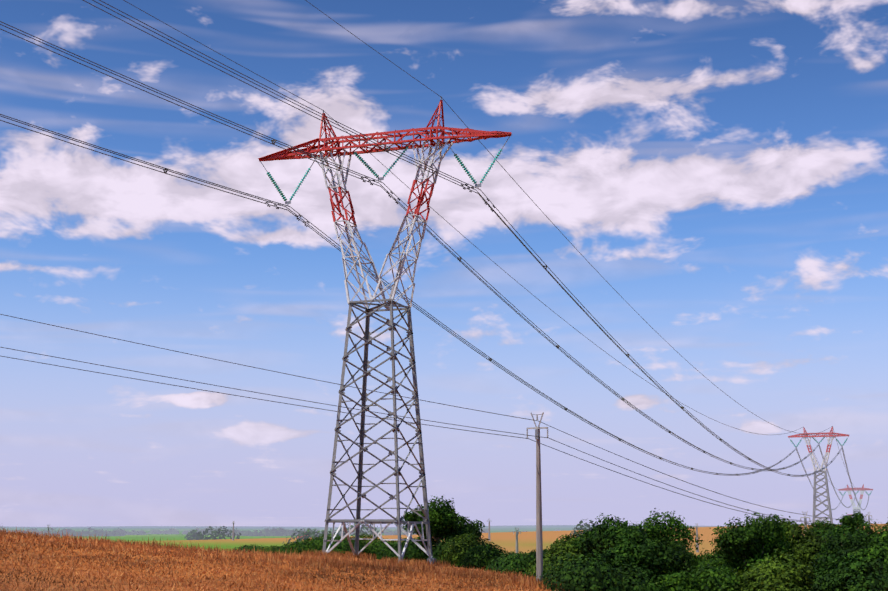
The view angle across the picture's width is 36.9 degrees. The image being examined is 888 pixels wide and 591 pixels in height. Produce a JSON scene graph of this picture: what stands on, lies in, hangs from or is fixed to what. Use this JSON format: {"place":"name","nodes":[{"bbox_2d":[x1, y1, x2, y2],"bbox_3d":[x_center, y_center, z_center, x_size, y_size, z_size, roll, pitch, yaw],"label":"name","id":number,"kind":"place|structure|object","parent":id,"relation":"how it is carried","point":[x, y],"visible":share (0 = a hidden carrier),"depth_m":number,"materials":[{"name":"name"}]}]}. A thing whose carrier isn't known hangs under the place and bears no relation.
{"place":"outdoors","nodes":[
{"label":"outdoors","id":0,"kind":"place"},
{"bbox_2d":[0,314,871,524],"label":"wires","id":1,"kind":"object","parent":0,"point":[400,416],"visible":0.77,"depth_m":71.73,"materials":[{"name":"grey metal"}]},
{"bbox_2d":[0,524,887,590],"bbox_3d":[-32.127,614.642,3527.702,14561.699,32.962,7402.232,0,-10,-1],"label":"terrain","id":2,"kind":"structure","parent":0,"point":[503,537],"depth_m":88.72,"materials":[{"name":"brown soil"}]},
{"bbox_2d":[0,524,584,590],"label":"crop field","id":3,"kind":"structure","parent":2,"relation":"on","point":[439,570],"depth_m":86.93,"materials":[{"name":"brown plant"}]},
{"bbox_2d":[1,518,596,543],"bbox_3d":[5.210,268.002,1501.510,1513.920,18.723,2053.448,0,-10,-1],"label":"tree line","id":4,"kind":"object","parent":2,"relation":"on","point":[196,534],"visible":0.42,"depth_m":1598.42,"materials":[{"name":"green plant"}]},
{"bbox_2d":[258,96,511,563],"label":"pylon","id":5,"kind":"object","parent":2,"relation":"on","point":[367,338],"visible":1,"depth_m":130.78,"materials":[{"name":"metal"}]},
{"bbox_2d":[0,0,868,509],"bbox_3d":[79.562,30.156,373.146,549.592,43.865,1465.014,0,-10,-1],"label":"conductors","id":6,"kind":"object","parent":5,"relation":"hanging from","point":[390,192],"visible":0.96,"depth_m":136.65,"materials":[{"name":"grey"}]},
{"bbox_2d":[487,519,490,540],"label":"pole","id":7,"kind":"object","parent":2,"relation":"on","point":[489,531],"visible":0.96,"depth_m":511.82,"materials":[{"name":"concrete"}]},
{"bbox_2d":[513,528,520,556],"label":"pole","id":8,"kind":"object","parent":2,"relation":"on","point":[517,532],"visible":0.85,"depth_m":255.55,"materials":[{"name":"concrete"}]},
{"bbox_2d":[526,412,548,582],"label":"pole","id":9,"kind":"object","parent":2,"relation":"on","point":[539,555],"visible":0.98,"depth_m":92.67,"materials":[{"name":"concrete"}]},
{"bbox_2d":[235,495,887,590],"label":"bushes","id":10,"kind":"object","parent":2,"relation":"on","point":[763,553],"visible":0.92,"depth_m":111.71,"materials":[{"name":"green plant"}]},
{"bbox_2d":[694,524,698,551],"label":"pole","id":11,"kind":"object","parent":2,"relation":"on","point":[697,537],"visible":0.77,"depth_m":393.98,"materials":[{"name":"concrete"}]},
{"bbox_2d":[800,511,809,534],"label":"pole","id":12,"kind":"object","parent":2,"relation":"on","point":[805,520],"visible":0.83,"depth_m":234.85,"materials":[{"name":"concrete"}]},
{"bbox_2d":[788,426,848,525],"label":"pylon","id":13,"kind":"object","parent":2,"relation":"on","point":[827,453],"visible":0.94,"depth_m":609.23,"materials":[{"name":"metal"}]},
{"bbox_2d":[838,484,872,513],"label":"pylon","id":14,"kind":"object","parent":2,"relation":"on","point":[848,490],"visible":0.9,"depth_m":1090.33,"materials":[{"name":"metal"}]},
{"bbox_2d":[0,0,887,526],"label":"sky","id":15,"kind":"structure","parent":0,"point":[722,165],"materials":[{"name":"blue"}]}
]}

